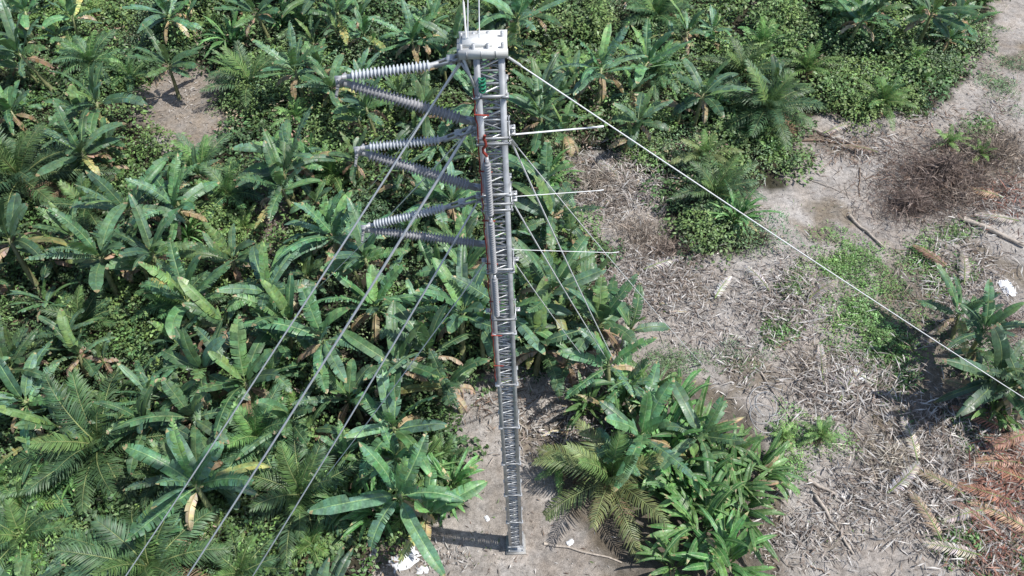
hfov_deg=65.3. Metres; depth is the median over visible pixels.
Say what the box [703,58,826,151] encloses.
palm
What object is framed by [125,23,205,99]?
banana plant
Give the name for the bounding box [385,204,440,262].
banana plant
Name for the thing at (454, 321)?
banana plant
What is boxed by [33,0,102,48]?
banana plant
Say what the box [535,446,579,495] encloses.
young palm
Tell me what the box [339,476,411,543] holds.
ginger plant
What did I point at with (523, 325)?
banana plant
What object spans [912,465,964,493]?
dead palm frond
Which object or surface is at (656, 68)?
palm
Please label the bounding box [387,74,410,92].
young palm
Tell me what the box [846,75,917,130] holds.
young palm
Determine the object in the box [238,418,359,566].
palm
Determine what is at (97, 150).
banana plant
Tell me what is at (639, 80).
banana plant
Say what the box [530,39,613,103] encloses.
banana plant
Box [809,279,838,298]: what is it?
dead palm frond
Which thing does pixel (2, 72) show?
banana plant
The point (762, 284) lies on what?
dead palm frond
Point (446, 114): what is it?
line post insulator
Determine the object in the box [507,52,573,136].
banana plant
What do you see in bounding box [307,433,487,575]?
banana plant
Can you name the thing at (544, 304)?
guy wire
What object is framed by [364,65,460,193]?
guy wire
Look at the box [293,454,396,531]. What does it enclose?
ginger plant
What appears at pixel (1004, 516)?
dead palm frond
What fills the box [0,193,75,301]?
banana plant
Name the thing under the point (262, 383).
ginger plant
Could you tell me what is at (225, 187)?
palm
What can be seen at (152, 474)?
palm
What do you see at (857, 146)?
dead palm frond
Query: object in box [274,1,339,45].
palm
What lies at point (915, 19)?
banana plant
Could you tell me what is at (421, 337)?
banana plant
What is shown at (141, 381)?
banana plant
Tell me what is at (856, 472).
fallen log
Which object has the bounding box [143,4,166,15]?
banana plant
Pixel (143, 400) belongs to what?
banana plant
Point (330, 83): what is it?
banana plant
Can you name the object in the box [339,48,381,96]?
banana plant
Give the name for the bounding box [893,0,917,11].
banana plant
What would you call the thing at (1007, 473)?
dead palm frond
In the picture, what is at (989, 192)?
dead palm frond
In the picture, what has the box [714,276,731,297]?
dead palm frond
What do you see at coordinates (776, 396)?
fallen log
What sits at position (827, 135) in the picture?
fallen log
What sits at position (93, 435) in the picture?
palm
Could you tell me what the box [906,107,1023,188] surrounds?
dead brush
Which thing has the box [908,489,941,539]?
dead palm frond
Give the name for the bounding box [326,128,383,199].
banana plant
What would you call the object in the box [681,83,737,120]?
ginger plant
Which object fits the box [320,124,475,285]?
guy wire
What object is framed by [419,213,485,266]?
banana plant
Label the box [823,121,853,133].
dead palm frond
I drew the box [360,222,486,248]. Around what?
line post insulator
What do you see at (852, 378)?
dead palm frond
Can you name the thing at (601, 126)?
outrigger rod
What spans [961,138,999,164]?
young palm
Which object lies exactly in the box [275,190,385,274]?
banana plant
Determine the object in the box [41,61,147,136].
banana plant
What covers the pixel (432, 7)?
banana plant
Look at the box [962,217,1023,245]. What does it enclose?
fallen log
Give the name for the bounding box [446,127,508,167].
ginger plant
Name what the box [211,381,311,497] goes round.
palm
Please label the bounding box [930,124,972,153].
young palm
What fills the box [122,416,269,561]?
banana plant
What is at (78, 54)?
palm
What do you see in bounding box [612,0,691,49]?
palm
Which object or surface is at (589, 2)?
palm
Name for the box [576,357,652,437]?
ginger plant
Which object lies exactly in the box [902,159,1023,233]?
dead brush
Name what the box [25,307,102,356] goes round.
banana plant
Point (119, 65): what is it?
palm
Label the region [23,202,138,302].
banana plant
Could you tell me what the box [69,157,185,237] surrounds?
banana plant
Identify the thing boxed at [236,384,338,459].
banana plant
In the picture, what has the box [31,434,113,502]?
ginger plant
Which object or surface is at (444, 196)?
banana plant
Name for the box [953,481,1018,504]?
dead palm frond
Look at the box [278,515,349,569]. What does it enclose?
young palm
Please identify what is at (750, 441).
ginger plant
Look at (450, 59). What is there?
suspension insulator
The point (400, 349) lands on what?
banana plant
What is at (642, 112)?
banana plant
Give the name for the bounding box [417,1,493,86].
banana plant
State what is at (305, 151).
banana plant
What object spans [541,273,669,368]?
banana plant
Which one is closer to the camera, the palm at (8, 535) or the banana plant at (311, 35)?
the palm at (8, 535)
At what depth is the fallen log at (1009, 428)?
41.35 m
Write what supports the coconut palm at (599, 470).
on the ground
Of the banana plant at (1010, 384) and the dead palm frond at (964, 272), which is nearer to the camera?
the banana plant at (1010, 384)
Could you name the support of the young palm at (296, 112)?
on the ground
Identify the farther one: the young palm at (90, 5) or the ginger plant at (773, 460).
the young palm at (90, 5)
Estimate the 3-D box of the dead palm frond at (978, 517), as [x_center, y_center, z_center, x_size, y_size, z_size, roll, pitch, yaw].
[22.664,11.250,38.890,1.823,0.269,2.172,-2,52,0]
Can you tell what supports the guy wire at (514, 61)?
attached to the ground
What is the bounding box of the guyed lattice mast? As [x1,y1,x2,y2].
[457,30,525,554]
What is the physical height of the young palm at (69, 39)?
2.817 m
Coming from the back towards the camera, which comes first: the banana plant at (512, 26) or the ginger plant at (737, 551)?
the banana plant at (512, 26)
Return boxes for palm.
[0,0,37,39]
[0,121,116,238]
[0,455,22,496]
[0,468,68,536]
[0,482,86,575]
[4,436,87,537]
[5,530,61,575]
[6,131,39,158]
[7,367,189,515]
[32,136,108,200]
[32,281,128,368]
[40,173,123,229]
[49,30,92,70]
[50,474,231,575]
[52,29,123,89]
[80,0,108,19]
[103,50,162,92]
[119,436,184,508]
[157,185,209,217]
[159,132,236,196]
[178,156,266,222]
[192,7,225,38]
[201,40,285,118]
[204,522,294,575]
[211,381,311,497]
[220,203,266,249]
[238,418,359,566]
[251,130,280,159]
[272,92,320,132]
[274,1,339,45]
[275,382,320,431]
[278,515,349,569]
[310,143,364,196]
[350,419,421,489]
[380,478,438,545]
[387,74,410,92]
[404,280,436,307]
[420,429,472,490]
[434,6,455,27]
[448,0,524,29]
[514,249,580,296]
[515,251,564,294]
[531,418,671,563]
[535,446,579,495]
[565,50,621,86]
[574,0,612,9]
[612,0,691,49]
[622,42,685,100]
[669,151,767,230]
[671,128,742,190]
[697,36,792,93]
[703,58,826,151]
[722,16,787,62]
[755,134,791,161]
[769,420,797,453]
[779,41,843,82]
[799,415,847,447]
[820,0,891,41]
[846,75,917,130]
[889,0,952,38]
[898,40,932,64]
[910,63,939,87]
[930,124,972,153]
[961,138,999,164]
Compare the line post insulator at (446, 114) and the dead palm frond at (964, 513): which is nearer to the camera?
the line post insulator at (446, 114)
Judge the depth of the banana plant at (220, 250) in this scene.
47.48 m
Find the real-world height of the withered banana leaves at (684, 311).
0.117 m
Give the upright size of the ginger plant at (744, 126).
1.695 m
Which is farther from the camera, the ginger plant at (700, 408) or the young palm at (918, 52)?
the young palm at (918, 52)
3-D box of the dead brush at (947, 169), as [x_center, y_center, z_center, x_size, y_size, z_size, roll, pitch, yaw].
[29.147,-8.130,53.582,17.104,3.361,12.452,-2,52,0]
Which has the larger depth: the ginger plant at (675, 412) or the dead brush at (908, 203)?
the dead brush at (908, 203)
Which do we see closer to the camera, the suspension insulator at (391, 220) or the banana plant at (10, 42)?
the suspension insulator at (391, 220)
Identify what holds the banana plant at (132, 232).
on the ground
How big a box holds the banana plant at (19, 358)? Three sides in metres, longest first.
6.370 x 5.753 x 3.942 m
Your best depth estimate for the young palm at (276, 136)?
56.05 m
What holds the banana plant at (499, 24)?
on the ground
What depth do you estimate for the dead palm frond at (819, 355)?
44.52 m
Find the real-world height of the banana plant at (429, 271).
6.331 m
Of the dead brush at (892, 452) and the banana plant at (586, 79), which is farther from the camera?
the banana plant at (586, 79)
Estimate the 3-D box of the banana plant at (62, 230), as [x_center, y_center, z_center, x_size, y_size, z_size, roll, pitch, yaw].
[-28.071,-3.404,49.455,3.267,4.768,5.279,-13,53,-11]
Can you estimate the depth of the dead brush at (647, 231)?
50.89 m
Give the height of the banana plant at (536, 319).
6.186 m
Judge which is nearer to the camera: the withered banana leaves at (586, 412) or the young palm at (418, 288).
the withered banana leaves at (586, 412)
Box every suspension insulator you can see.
[342,53,457,81]
[361,125,475,151]
[366,195,480,228]
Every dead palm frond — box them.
[596,159,620,179]
[618,323,629,346]
[644,256,683,269]
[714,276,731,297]
[745,265,768,290]
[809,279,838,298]
[815,344,827,384]
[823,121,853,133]
[827,366,854,400]
[832,361,861,381]
[835,364,877,385]
[838,368,858,399]
[841,144,877,153]
[887,460,920,492]
[899,416,919,462]
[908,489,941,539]
[912,245,947,267]
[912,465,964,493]
[922,540,980,559]
[942,506,986,522]
[949,405,1009,431]
[951,501,1003,540]
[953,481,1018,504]
[956,186,1002,198]
[956,251,970,283]
[962,454,1022,469]
[967,500,1023,532]
[974,212,1018,223]
[977,461,1023,485]
[986,430,1023,451]
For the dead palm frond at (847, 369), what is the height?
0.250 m
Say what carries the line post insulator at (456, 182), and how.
attached to the guyed lattice mast
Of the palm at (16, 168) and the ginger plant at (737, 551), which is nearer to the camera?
the ginger plant at (737, 551)
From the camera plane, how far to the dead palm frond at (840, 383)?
43.78 m
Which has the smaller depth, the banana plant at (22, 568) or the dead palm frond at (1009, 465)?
the banana plant at (22, 568)
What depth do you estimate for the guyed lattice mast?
20.53 m
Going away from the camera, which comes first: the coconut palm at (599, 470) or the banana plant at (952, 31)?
the coconut palm at (599, 470)
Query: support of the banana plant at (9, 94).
on the ground
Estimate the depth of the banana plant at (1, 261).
49.93 m
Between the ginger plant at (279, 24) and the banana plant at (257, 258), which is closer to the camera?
the banana plant at (257, 258)
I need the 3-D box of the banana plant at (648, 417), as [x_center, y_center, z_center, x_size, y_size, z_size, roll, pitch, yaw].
[5.588,7.395,39.635,5.118,5.720,6.788,-6,52,-3]
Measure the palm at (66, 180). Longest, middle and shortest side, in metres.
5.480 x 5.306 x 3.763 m
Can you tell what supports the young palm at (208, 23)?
on the ground
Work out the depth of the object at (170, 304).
46.69 m
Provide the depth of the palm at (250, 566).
37.57 m
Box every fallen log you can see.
[475,386,528,429]
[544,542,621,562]
[760,372,798,431]
[791,139,860,142]
[807,125,866,148]
[807,478,845,500]
[811,490,854,554]
[848,214,885,248]
[855,471,912,501]
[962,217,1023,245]
[999,400,1023,489]
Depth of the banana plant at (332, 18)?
62.15 m
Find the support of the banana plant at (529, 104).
on the ground
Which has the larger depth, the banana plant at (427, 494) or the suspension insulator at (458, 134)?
the banana plant at (427, 494)
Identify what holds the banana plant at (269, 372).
on the ground
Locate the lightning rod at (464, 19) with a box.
[462,0,466,37]
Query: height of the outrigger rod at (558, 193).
0.225 m
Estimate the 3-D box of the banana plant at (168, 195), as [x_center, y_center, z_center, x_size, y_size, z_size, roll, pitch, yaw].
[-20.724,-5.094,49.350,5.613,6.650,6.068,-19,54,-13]
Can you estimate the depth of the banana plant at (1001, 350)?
40.22 m
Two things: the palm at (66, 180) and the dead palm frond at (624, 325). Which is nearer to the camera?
the dead palm frond at (624, 325)
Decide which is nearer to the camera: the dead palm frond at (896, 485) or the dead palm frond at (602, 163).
the dead palm frond at (896, 485)
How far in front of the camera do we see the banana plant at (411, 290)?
45.15 m
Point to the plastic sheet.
(410, 560)
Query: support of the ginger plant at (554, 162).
on the ground
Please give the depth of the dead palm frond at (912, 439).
41.49 m
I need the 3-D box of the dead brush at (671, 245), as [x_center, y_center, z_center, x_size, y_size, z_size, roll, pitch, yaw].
[9.395,-2.260,50.148,8.358,2.532,6.592,-2,52,0]
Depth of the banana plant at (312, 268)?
47.53 m
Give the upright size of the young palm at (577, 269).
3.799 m
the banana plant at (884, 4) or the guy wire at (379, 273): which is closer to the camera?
the guy wire at (379, 273)
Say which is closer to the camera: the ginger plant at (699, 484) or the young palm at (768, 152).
the ginger plant at (699, 484)
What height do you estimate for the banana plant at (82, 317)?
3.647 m
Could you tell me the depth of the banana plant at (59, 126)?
55.62 m
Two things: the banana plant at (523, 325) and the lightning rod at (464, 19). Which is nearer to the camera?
the lightning rod at (464, 19)
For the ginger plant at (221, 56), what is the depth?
61.57 m
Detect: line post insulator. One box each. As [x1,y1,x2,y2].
[334,72,478,135]
[354,143,482,191]
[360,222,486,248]
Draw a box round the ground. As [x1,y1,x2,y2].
[0,0,1023,575]
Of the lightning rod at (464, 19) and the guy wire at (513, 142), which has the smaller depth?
the lightning rod at (464, 19)
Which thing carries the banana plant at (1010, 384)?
on the ground
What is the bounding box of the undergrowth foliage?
[0,0,1021,575]
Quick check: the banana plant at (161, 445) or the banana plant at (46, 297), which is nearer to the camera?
the banana plant at (161, 445)
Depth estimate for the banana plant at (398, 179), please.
52.45 m
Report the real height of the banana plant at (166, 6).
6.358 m
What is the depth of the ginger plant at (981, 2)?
64.70 m
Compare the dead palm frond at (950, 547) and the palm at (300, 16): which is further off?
the palm at (300, 16)
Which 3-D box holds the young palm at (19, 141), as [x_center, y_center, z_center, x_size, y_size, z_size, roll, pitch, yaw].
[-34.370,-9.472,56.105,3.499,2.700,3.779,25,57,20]
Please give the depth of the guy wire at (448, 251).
24.81 m
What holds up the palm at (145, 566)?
on the ground
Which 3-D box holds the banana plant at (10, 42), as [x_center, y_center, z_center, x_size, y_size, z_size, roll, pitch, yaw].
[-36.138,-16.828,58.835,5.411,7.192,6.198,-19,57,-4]
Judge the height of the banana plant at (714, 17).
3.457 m
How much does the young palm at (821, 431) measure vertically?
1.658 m
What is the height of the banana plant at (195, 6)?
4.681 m
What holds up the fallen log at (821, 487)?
on the ground
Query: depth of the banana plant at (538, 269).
43.58 m
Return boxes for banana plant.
[0,0,54,92]
[0,9,5,77]
[0,80,46,134]
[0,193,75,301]
[0,212,27,269]
[0,315,51,389]
[0,340,69,454]
[0,384,102,483]
[0,553,65,575]
[2,351,23,360]
[5,0,57,55]
[5,264,79,321]
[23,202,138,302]
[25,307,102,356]
[29,197,84,270]
[31,308,118,381]
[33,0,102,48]
[34,99,128,187]
[35,115,79,148]
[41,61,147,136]
[58,117,127,168]
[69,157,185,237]
[69,215,168,280]
[88,384,190,475]
[100,360,177,432]
[105,193,197,287]
[111,377,237,451]
[119,0,203,43]
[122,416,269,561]
[122,427,239,500]
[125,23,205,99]
[125,151,219,241]
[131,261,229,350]
[138,238,240,370]
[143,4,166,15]
[152,317,253,425]
[166,146,219,204]
[168,277,257,356]
[173,0,206,29]
[177,222,273,287]
[193,314,312,436]
[207,0,242,19]
[212,0,279,43]
[215,241,317,348]
[232,104,342,196]
[232,272,341,371]
[233,119,336,203]
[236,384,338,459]
[238,128,331,229]
[243,284,363,393]
[251,21,341,106]
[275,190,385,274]
[281,189,361,254]
[282,0,341,27]
[282,247,329,294]
[290,15,337,68]
[290,358,382,428]
[293,53,356,110]
[300,0,384,44]
[306,545,353,575]
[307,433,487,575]
[314,419,378,488]
[316,7,352,56]
[317,252,428,342]
[320,196,407,292]
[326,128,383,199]
[331,59,393,140]
[338,7,399,58]
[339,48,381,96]
[339,300,446,400]
[344,356,447,489]
[372,0,451,63]
[372,73,429,116]
[377,297,491,413]
[378,147,430,204]
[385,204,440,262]
[385,276,452,334]
[394,69,455,147]
[395,0,453,57]
[398,159,463,229]
[406,212,499,308]
[408,233,521,364]
[409,160,483,238]
[416,116,453,162]
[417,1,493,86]
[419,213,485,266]
[439,58,497,128]
[447,11,541,73]
[451,258,572,362]
[452,125,500,177]
[476,0,565,67]
[484,276,595,400]
[494,6,535,68]
[497,139,575,216]
[501,233,605,347]
[502,161,604,258]
[504,0,562,37]
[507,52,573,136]
[507,70,601,160]
[511,209,574,252]
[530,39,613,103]
[540,70,579,117]
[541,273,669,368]
[547,246,627,309]
[551,22,649,116]
[556,327,660,409]
[577,361,697,491]
[606,17,692,107]
[608,86,673,158]
[648,0,713,56]
[654,380,746,490]
[658,57,752,132]
[698,5,734,49]
[742,54,813,110]
[838,0,891,55]
[840,0,912,37]
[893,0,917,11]
[903,0,986,49]
[915,262,1003,355]
[927,0,1001,42]
[929,21,977,52]
[933,310,1023,419]
[942,336,1023,420]
[944,0,970,17]
[947,278,1023,366]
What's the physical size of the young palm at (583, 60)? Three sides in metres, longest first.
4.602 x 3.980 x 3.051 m
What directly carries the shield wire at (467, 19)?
attached to the guyed lattice mast
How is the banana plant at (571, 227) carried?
on the ground
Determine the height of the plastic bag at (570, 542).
0.065 m
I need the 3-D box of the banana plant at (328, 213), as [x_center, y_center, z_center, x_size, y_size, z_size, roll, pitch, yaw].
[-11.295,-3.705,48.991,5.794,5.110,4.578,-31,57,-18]
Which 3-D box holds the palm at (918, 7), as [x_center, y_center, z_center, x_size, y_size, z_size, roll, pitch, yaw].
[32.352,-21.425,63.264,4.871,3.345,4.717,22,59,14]
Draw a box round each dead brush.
[535,146,657,213]
[583,203,720,279]
[599,221,723,281]
[752,326,867,405]
[805,407,959,522]
[813,170,999,258]
[835,112,1023,237]
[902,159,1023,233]
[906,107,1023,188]
[938,282,1023,361]
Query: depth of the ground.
47.18 m
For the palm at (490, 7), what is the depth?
63.14 m
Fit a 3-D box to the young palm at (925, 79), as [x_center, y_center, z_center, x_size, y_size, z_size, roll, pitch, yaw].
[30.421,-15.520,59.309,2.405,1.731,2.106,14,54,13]
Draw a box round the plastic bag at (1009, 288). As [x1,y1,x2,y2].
[998,279,1017,295]
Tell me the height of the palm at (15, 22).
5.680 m
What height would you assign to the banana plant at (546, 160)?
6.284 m
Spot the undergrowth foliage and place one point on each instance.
(594, 26)
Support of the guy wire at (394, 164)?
attached to the guyed lattice mast
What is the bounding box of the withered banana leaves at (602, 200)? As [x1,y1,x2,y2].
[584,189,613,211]
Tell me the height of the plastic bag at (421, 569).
0.094 m
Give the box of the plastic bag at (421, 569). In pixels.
[416,566,428,573]
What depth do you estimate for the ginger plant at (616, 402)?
41.32 m
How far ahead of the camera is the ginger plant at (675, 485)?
38.66 m
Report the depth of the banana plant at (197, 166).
52.97 m
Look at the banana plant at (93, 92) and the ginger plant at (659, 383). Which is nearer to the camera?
the ginger plant at (659, 383)
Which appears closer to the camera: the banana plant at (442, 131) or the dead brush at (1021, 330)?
the dead brush at (1021, 330)
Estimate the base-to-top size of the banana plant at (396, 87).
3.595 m
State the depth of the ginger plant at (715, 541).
37.43 m
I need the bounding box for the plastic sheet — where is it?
[388,546,421,573]
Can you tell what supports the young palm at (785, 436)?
on the ground
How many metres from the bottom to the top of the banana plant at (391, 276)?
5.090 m
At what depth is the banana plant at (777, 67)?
56.15 m
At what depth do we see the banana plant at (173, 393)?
39.56 m
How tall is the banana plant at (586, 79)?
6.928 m
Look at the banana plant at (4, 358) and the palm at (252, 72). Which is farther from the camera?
the palm at (252, 72)
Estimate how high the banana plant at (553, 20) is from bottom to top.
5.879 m
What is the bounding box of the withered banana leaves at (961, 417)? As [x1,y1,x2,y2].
[935,398,985,436]
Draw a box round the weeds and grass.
[132,2,1023,575]
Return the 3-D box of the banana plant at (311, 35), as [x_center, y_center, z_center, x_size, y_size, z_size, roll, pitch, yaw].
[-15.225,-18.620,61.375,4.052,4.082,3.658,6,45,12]
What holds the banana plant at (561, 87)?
on the ground
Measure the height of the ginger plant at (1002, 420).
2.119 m
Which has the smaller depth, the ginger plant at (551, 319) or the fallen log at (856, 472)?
the fallen log at (856, 472)
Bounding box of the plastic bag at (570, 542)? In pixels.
[566,539,573,545]
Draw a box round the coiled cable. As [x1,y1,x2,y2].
[749,385,785,432]
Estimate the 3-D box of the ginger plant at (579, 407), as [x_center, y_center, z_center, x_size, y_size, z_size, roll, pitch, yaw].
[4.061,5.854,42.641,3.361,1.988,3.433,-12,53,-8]
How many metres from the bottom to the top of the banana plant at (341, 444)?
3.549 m
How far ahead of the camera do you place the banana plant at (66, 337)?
44.26 m
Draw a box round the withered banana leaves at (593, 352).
[588,338,620,358]
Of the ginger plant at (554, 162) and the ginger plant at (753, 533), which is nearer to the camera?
the ginger plant at (753, 533)
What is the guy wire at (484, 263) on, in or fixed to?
attached to the guyed lattice mast
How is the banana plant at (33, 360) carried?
on the ground
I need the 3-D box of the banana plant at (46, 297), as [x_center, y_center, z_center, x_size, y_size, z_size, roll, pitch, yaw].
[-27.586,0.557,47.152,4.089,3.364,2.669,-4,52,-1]
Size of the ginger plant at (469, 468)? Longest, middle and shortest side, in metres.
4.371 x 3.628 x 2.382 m
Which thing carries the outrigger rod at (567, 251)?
attached to the guyed lattice mast
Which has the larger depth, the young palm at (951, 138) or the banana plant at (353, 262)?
the young palm at (951, 138)
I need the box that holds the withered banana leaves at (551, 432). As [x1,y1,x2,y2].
[537,428,598,448]
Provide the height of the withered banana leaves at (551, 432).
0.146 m
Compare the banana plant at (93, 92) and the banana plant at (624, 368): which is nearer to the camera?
the banana plant at (624, 368)
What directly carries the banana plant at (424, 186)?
on the ground
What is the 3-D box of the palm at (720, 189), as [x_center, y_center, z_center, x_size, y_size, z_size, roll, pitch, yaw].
[13.476,-6.352,51.600,6.191,4.390,6.393,12,56,10]
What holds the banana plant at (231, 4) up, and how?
on the ground
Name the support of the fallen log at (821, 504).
on the ground
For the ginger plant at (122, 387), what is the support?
on the ground
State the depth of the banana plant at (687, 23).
61.33 m
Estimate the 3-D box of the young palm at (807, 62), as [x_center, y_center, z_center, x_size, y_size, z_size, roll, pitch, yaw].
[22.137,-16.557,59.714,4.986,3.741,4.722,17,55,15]
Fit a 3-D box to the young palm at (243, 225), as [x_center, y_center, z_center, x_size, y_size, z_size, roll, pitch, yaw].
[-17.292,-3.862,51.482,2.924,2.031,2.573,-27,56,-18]
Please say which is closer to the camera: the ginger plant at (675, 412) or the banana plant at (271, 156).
the ginger plant at (675, 412)
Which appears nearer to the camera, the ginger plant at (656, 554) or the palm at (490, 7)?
the ginger plant at (656, 554)
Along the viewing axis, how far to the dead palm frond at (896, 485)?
40.06 m
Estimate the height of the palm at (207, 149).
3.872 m
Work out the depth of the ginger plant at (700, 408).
40.69 m
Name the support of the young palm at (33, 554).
on the ground
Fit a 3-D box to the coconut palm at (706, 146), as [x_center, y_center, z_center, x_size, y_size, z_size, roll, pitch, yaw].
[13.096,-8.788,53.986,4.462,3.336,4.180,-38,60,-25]
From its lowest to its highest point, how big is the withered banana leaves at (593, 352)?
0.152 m
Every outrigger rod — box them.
[510,125,603,135]
[512,189,603,196]
[512,249,617,252]
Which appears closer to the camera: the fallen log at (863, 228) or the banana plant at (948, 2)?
the fallen log at (863, 228)
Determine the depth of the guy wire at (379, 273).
22.74 m
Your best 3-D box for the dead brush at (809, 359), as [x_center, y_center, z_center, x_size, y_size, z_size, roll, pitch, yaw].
[16.910,4.310,44.830,6.975,2.221,5.547,-2,52,0]
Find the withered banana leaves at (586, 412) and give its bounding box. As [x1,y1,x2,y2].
[561,401,611,433]
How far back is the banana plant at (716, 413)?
39.06 m
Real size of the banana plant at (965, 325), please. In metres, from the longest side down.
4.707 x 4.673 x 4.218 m
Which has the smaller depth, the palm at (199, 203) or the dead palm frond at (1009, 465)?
the dead palm frond at (1009, 465)
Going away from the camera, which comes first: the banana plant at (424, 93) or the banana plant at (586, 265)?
the banana plant at (586, 265)
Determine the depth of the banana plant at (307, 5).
61.71 m
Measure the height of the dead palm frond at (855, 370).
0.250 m
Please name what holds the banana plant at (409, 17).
on the ground
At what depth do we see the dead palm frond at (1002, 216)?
50.77 m
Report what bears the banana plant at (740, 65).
on the ground
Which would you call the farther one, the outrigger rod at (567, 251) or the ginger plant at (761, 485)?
the ginger plant at (761, 485)
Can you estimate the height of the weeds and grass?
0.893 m
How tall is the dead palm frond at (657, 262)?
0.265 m
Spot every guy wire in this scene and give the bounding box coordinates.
[125,62,459,575]
[187,125,472,575]
[252,201,478,575]
[318,262,485,485]
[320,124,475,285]
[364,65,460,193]
[508,56,1023,397]
[510,138,701,365]
[510,141,615,363]
[510,199,613,369]
[512,259,589,365]
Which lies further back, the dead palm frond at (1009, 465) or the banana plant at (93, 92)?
the banana plant at (93, 92)
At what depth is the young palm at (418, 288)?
47.41 m
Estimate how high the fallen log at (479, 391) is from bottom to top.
0.217 m
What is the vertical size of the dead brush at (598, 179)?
2.817 m
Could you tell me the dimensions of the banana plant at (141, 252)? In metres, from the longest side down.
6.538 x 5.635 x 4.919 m
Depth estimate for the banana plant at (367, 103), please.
54.32 m
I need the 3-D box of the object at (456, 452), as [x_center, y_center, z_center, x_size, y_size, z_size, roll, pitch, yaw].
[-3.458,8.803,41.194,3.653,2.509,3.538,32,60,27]
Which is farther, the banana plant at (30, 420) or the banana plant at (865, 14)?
the banana plant at (865, 14)
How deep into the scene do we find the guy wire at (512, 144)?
24.00 m
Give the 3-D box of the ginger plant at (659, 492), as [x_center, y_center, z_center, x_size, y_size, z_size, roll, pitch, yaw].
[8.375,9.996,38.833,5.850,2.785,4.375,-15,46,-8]
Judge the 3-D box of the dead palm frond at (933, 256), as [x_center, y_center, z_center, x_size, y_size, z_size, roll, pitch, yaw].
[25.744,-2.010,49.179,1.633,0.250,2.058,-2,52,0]
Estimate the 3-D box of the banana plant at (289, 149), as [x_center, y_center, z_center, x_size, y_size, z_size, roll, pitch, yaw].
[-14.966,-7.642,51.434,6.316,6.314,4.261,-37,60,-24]
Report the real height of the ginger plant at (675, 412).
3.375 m
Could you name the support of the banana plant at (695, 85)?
on the ground
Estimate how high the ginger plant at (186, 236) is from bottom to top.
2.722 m
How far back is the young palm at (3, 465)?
40.98 m
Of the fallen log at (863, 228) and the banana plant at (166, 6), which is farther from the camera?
the banana plant at (166, 6)
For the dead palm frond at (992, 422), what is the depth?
42.08 m
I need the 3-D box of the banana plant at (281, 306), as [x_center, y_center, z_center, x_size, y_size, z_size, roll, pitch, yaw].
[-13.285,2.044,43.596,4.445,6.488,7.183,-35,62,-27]
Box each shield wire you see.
[467,0,467,38]
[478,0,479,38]
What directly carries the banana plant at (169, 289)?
on the ground
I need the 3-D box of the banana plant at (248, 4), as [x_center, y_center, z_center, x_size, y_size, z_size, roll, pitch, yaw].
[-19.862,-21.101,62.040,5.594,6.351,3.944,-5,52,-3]
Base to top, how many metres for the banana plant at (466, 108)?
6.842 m
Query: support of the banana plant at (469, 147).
on the ground
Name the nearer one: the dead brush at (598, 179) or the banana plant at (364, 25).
the dead brush at (598, 179)
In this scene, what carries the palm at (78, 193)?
on the ground
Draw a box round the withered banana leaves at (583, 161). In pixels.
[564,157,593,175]
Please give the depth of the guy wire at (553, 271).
25.68 m
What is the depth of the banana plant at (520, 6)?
58.91 m
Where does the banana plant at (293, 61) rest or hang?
on the ground
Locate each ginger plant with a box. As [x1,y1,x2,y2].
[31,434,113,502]
[82,362,140,431]
[151,208,213,242]
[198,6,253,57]
[206,40,252,71]
[249,339,304,398]
[257,0,298,29]
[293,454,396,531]
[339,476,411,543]
[382,437,457,493]
[412,447,484,526]
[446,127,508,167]
[515,314,574,360]
[528,139,583,194]
[561,367,610,430]
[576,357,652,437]
[586,392,656,476]
[621,461,744,532]
[624,421,728,503]
[625,360,682,409]
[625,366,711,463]
[625,398,714,493]
[634,522,719,575]
[646,463,763,575]
[651,375,749,478]
[653,434,744,534]
[661,502,776,575]
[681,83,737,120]
[682,414,771,511]
[691,455,785,564]
[693,435,785,526]
[702,180,779,239]
[719,108,755,135]
[722,428,807,501]
[821,0,843,17]
[962,377,1023,434]
[970,0,1000,11]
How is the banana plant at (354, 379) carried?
on the ground
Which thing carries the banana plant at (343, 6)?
on the ground
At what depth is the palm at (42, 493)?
39.95 m
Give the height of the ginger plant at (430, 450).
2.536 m
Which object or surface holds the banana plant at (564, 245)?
on the ground
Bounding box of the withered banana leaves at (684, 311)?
[651,291,687,312]
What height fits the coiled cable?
0.349 m
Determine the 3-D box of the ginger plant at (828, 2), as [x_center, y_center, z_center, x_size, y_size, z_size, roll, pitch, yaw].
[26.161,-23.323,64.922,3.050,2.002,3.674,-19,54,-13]
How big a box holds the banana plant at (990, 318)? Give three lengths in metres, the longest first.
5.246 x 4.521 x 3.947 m
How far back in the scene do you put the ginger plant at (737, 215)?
50.48 m
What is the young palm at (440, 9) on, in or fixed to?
on the ground

